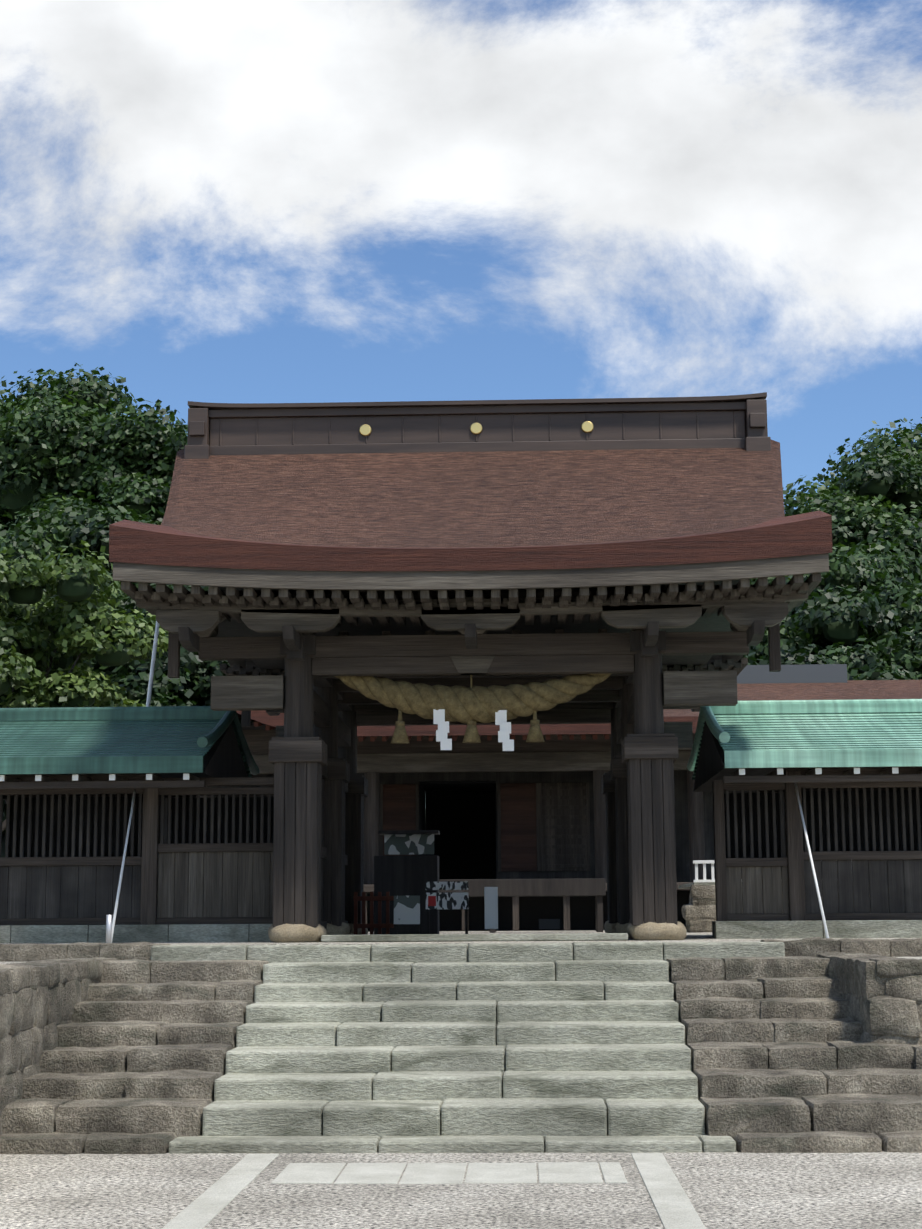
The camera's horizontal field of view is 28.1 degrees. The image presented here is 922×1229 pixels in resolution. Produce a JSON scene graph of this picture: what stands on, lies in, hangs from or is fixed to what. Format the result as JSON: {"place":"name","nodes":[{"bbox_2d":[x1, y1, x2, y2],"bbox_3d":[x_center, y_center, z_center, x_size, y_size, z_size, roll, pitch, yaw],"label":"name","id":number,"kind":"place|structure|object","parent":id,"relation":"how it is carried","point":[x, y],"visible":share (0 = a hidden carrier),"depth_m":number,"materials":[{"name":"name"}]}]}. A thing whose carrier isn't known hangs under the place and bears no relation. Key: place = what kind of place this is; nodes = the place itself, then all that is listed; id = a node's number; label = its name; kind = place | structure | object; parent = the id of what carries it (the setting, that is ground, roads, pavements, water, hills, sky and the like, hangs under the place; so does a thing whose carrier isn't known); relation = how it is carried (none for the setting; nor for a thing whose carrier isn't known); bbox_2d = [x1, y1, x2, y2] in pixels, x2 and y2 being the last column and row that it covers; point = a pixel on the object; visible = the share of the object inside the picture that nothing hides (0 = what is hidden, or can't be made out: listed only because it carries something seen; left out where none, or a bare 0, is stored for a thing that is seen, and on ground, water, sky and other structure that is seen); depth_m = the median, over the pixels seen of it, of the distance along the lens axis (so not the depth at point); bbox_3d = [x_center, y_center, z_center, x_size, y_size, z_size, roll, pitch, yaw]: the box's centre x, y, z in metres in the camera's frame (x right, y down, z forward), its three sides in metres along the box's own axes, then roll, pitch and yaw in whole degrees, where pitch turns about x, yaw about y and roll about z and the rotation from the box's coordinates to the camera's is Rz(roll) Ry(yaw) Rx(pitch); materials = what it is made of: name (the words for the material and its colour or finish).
{"place":"outdoors","nodes":[
{"label":"outdoors","id":0,"kind":"place"},
{"bbox_2d":[108,582,171,610],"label":"tree","id":1,"kind":"object","parent":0,"point":[126,599],"depth_m":50.21,"materials":[{"name":"green plant"}]},
{"bbox_2d":[175,585,211,705],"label":"tree","id":2,"kind":"object","parent":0,"point":[205,588],"depth_m":46.97,"materials":[{"name":"green plant"}]},
{"bbox_2d":[1,809,425,856],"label":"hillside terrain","id":3,"kind":"structure","parent":0,"point":[3,845],"depth_m":45.27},
{"bbox_2d":[0,379,106,523],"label":"tree","id":4,"kind":"object","parent":3,"relation":"on","point":[5,396],"depth_m":69.98,"materials":[{"name":"green plant"}]},
{"bbox_2d":[0,517,124,629],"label":"tree","id":5,"kind":"object","parent":3,"relation":"on","point":[26,544],"depth_m":52.65,"materials":[{"name":"green plant"}]},
{"bbox_2d":[0,385,141,427],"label":"tree","id":6,"kind":"object","parent":3,"relation":"on","point":[90,420],"depth_m":69.24,"materials":[{"name":"green plant"}]},
{"bbox_2d":[0,501,164,607],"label":"tree","id":7,"kind":"object","parent":3,"relation":"on","point":[25,516],"visible":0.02,"depth_m":56.47,"materials":[{"name":"green plant"}]},
{"bbox_2d":[26,490,155,592],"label":"tree","id":8,"kind":"object","parent":3,"relation":"on","point":[92,529],"visible":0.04,"depth_m":52.83,"materials":[{"name":"green plant"}]},
{"bbox_2d":[0,368,186,535],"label":"tree","id":9,"kind":"object","parent":3,"relation":"on","point":[16,489],"visible":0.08,"depth_m":61.33,"materials":[{"name":"green plant"}]},
{"bbox_2d":[0,363,187,524],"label":"tree","id":10,"kind":"object","parent":3,"relation":"on","point":[93,401],"visible":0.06,"depth_m":61.12,"materials":[{"name":"green plant"}]},
{"bbox_2d":[21,398,186,529],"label":"tree","id":11,"kind":"object","parent":3,"relation":"on","point":[54,495],"visible":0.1,"depth_m":59.84,"materials":[{"name":"green plant"}]},
{"bbox_2d":[2,623,225,834],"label":"tree","id":12,"kind":"object","parent":3,"relation":"on","point":[137,688],"visible":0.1,"depth_m":45.09,"materials":[{"name":"green plant"}]},
{"bbox_2d":[76,425,187,520],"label":"tree","id":13,"kind":"object","parent":3,"relation":"on","point":[132,491],"visible":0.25,"depth_m":58.79,"materials":[{"name":"green plant"}]},
{"bbox_2d":[87,583,210,684],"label":"tree","id":14,"kind":"object","parent":3,"relation":"on","point":[131,603],"depth_m":47.73,"materials":[{"name":"green plant"}]},
{"bbox_2d":[80,584,240,722],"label":"tree","id":15,"kind":"object","parent":3,"relation":"on","point":[159,701],"visible":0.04,"depth_m":45.21,"materials":[{"name":"green plant"}]},
{"bbox_2d":[186,655,229,693],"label":"tree","id":16,"kind":"object","parent":3,"relation":"on","point":[207,678],"depth_m":45.30,"materials":[{"name":"green plant"}]},
{"bbox_2d":[763,644,842,664],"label":"tree","id":17,"kind":"object","parent":3,"relation":"on","point":[793,656],"visible":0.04,"depth_m":45.52,"materials":[{"name":"green plant"}]},
{"bbox_2d":[742,583,875,664],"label":"tree","id":18,"kind":"object","parent":3,"relation":"on","point":[802,641],"visible":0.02,"depth_m":49.82,"materials":[{"name":"green plant"}]},
{"bbox_2d":[743,635,896,679],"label":"tree","id":19,"kind":"object","parent":3,"relation":"on","point":[853,661],"depth_m":46.22,"materials":[{"name":"green plant"}]},
{"bbox_2d":[750,542,921,662],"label":"tree","id":20,"kind":"object","parent":3,"relation":"on","point":[839,575],"visible":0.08,"depth_m":52.27,"materials":[{"name":"green plant"}]},
{"bbox_2d":[783,583,921,677],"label":"tree","id":21,"kind":"object","parent":3,"relation":"on","point":[839,626],"visible":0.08,"depth_m":48.38,"materials":[{"name":"green plant"}]},
{"bbox_2d":[783,417,921,515],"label":"tree","id":22,"kind":"object","parent":3,"relation":"on","point":[789,501],"visible":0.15,"depth_m":64.53,"materials":[{"name":"green plant"}]},
{"bbox_2d":[785,449,921,584],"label":"tree","id":23,"kind":"object","parent":3,"relation":"on","point":[849,517],"visible":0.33,"depth_m":59.67,"materials":[{"name":"green plant"}]},
{"bbox_2d":[802,443,921,548],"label":"tree","id":24,"kind":"object","parent":3,"relation":"on","point":[908,495],"visible":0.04,"depth_m":61.58,"materials":[{"name":"green plant"}]},
{"bbox_2d":[818,423,921,520],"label":"tree","id":25,"kind":"object","parent":3,"relation":"on","point":[873,447],"visible":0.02,"depth_m":66.78,"materials":[{"name":"green plant"}]},
{"bbox_2d":[827,512,921,592],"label":"tree","id":26,"kind":"object","parent":3,"relation":"on","point":[908,565],"visible":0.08,"depth_m":55.69,"materials":[{"name":"green plant"}]},
{"bbox_2d":[847,575,921,651],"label":"tree","id":27,"kind":"object","parent":3,"relation":"on","point":[910,610],"visible":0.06,"depth_m":50.11,"materials":[{"name":"green plant"}]},
{"bbox_2d":[853,654,921,679],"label":"tree","id":28,"kind":"object","parent":3,"relation":"on","point":[888,674],"depth_m":44.43,"materials":[{"name":"green plant"}]},
{"bbox_2d":[0,1143,921,1228],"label":"ground","id":29,"kind":"structure","parent":0,"point":[740,1190],"depth_m":12.08,"materials":[{"name":"grey gravel"}]},
{"bbox_2d":[162,1153,705,1228],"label":"paving strips","id":30,"kind":"object","parent":29,"relation":"on","point":[673,1206],"visible":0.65,"depth_m":12.85,"materials":[{"name":"stone"}]},
{"bbox_2d":[0,956,921,1153],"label":"side stone steps","id":31,"kind":"structure","parent":29,"relation":"on","point":[784,1059],"depth_m":15.66,"materials":[{"name":"grey stone"}]},
{"bbox_2d":[0,937,921,1134],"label":"stone retaining walls","id":32,"kind":"structure","parent":29,"relation":"on","point":[44,988],"depth_m":16.08,"materials":[{"name":"grey stone"}]},
{"bbox_2d":[151,942,784,1153],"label":"stone stairs","id":33,"kind":"structure","parent":29,"relation":"on","point":[385,1048],"depth_m":15.82,"materials":[{"name":"grey stone"}]},
{"bbox_2d":[0,930,921,1064],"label":"terrace","id":34,"kind":"structure","parent":0,"point":[699,937],"depth_m":20.34,"materials":[{"name":"grey stone"}]},
{"bbox_2d":[0,611,126,831],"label":"tree","id":35,"kind":"object","parent":34,"relation":"on","point":[17,670],"visible":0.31,"depth_m":34.05,"materials":[{"name":"green plant"}]},
{"bbox_2d":[0,540,168,803],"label":"tree","id":36,"kind":"object","parent":34,"relation":"on","point":[75,602],"visible":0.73,"depth_m":34.35,"materials":[{"name":"green plant"}]},
{"bbox_2d":[0,924,271,942],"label":"wall foundation","id":37,"kind":"object","parent":34,"relation":"on","point":[137,933],"visible":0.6,"depth_m":21.57,"materials":[{"name":"grey stone"}]},
{"bbox_2d":[0,773,273,924],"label":"corridor wing","id":38,"kind":"structure","parent":37,"relation":"on","point":[61,860],"depth_m":21.91,"materials":[{"name":"brown wood"}]},
{"bbox_2d":[0,706,259,795],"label":"green roof","id":39,"kind":"structure","parent":38,"relation":"on","point":[179,741],"depth_m":22.49,"materials":[{"name":"green metal"}]},
{"bbox_2d":[353,892,393,934],"bbox_3d":[-1.197,4.113,25.293,0.555,0.612,0.060,-1,-9,2],"label":"wooden rack","id":40,"kind":"object","parent":34,"relation":"on","point":[372,898],"visible":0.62,"depth_m":25.28,"materials":[{"name":"red wood"}]},
{"bbox_2d":[374,830,439,933],"bbox_3d":[-0.835,4.175,28.718,0.998,1.593,0.600,-1,-9,2],"label":"display stand","id":41,"kind":"object","parent":34,"relation":"on","point":[412,875],"visible":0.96,"depth_m":28.45,"materials":[{"name":"brown wood"}]},
{"bbox_2d":[394,896,419,933],"bbox_3d":[-0.712,3.982,24.310,0.345,0.546,0.350,-1,-9,2],"label":"notice board","id":42,"kind":"object","parent":34,"relation":"on","point":[406,909],"visible":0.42,"depth_m":24.28,"materials":[{"name":"white wood"}]},
{"bbox_2d":[426,892,468,933],"bbox_3d":[-0.184,4.021,24.691,0.574,0.588,0.350,-1,-9,2],"label":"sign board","id":43,"kind":"object","parent":34,"relation":"on","point":[457,900],"visible":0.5,"depth_m":24.68,"materials":[{"name":"white wood"}]},
{"bbox_2d":[426,881,468,889],"bbox_3d":[-0.187,3.641,24.748,0.575,0.112,0.030,-1,-9,2],"label":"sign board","id":44,"kind":"object","parent":43,"relation":"attached to","point":[461,885],"visible":1,"depth_m":24.73,"materials":[{"name":"multicoloured paper"}]},
{"bbox_2d":[106,621,828,942],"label":"leaning poles","id":45,"kind":"object","parent":34,"relation":"on","point":[110,924],"visible":0.48,"depth_m":21.11,"materials":[{"name":"white metal"}]},
{"bbox_2d":[113,553,828,929],"bbox_3d":[0.236,1.949,23.773,7.720,4.275,8.500,-1,-9,2],"label":"shrine gate timber","id":46,"kind":"object","parent":34,"relation":"on","point":[661,643],"visible":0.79,"depth_m":20.91,"materials":[{"name":"brown wood"}]},
{"bbox_2d":[109,440,832,603],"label":"gate roof","id":47,"kind":"structure","parent":46,"relation":"on","point":[492,510],"depth_m":21.51,"materials":[{"name":"brown tile"}]},
{"bbox_2d":[184,392,770,458],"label":"roof ridge","id":48,"kind":"structure","parent":47,"relation":"on","point":[734,421],"depth_m":24.22,"materials":[{"name":"brown wood"}]},
{"bbox_2d":[335,673,611,750],"bbox_3d":[0.122,1.057,21.307,3.470,1.080,0.450,-1,-9,2],"label":"shimenawa rope","id":49,"kind":"object","parent":46,"relation":"attached to","point":[442,706],"visible":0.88,"depth_m":21.17,"materials":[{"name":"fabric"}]},
{"bbox_2d":[321,933,627,941],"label":"stone step","id":50,"kind":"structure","parent":34,"relation":"on","point":[474,937],"depth_m":20.42,"materials":[{"name":"grey stone"}]},
{"bbox_2d":[268,919,686,942],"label":"pillar bases","id":51,"kind":"object","parent":34,"relation":"on","point":[298,933],"visible":0.6,"depth_m":20.45,"materials":[{"name":"beige stone"}]},
{"bbox_2d":[484,887,497,928],"bbox_3d":[0.392,3.799,23.871,0.173,0.538,0.030,-1,-9,2],"label":"white sign","id":52,"kind":"object","parent":34,"relation":"on","point":[491,905],"visible":1,"depth_m":23.86,"materials":[{"name":"white paint"}]},
{"bbox_2d":[131,722,868,930],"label":"shrine building","id":53,"kind":"structure","parent":34,"relation":"on","point":[524,809],"depth_m":37.17,"materials":[{"name":"brown wood"}]},
{"bbox_2d":[236,664,921,741],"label":"background building roof","id":54,"kind":"structure","parent":53,"relation":"on","point":[804,682],"depth_m":38.05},
{"bbox_2d":[439,878,605,932],"bbox_3d":[0.533,4.915,31.085,3.783,0.881,0.800,-1,-9,2],"label":"offering table","id":55,"kind":"object","parent":34,"relation":"on","point":[596,887],"visible":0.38,"depth_m":30.71,"materials":[{"name":"brown wood"}]},
{"bbox_2d":[678,860,869,932],"bbox_3d":[5.237,4.733,30.839,3.312,1.171,3.227,-1,-9,2],"label":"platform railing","id":56,"kind":"object","parent":34,"relation":"on","point":[699,912],"visible":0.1,"depth_m":29.31,"materials":[{"name":"stone"}]},
{"bbox_2d":[712,920,921,938],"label":"stone base","id":57,"kind":"object","parent":34,"relation":"on","point":[815,928],"visible":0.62,"depth_m":21.32,"materials":[{"name":"grey stone"}]},
{"bbox_2d":[712,767,921,920],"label":"corridor wing","id":58,"kind":"structure","parent":57,"relation":"on","point":[860,823],"depth_m":21.64,"materials":[{"name":"brown wood"}]},
{"bbox_2d":[687,699,921,791],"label":"green roof","id":59,"kind":"structure","parent":58,"relation":"on","point":[759,738],"depth_m":22.21,"materials":[{"name":"green metal"}]},
{"bbox_2d":[0,0,921,808],"label":"sky","id":60,"kind":"structure","parent":0,"point":[209,201],"materials":[{"name":"blue"}]},
{"bbox_2d":[539,919,559,928],"bbox_3d":[1.113,3.898,23.222,0.264,0.126,0.030,-1,-9,2],"label":"box","id":61,"kind":"object","parent":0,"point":[549,923],"visible":1,"depth_m":23.21,"materials":[{"name":"black"}]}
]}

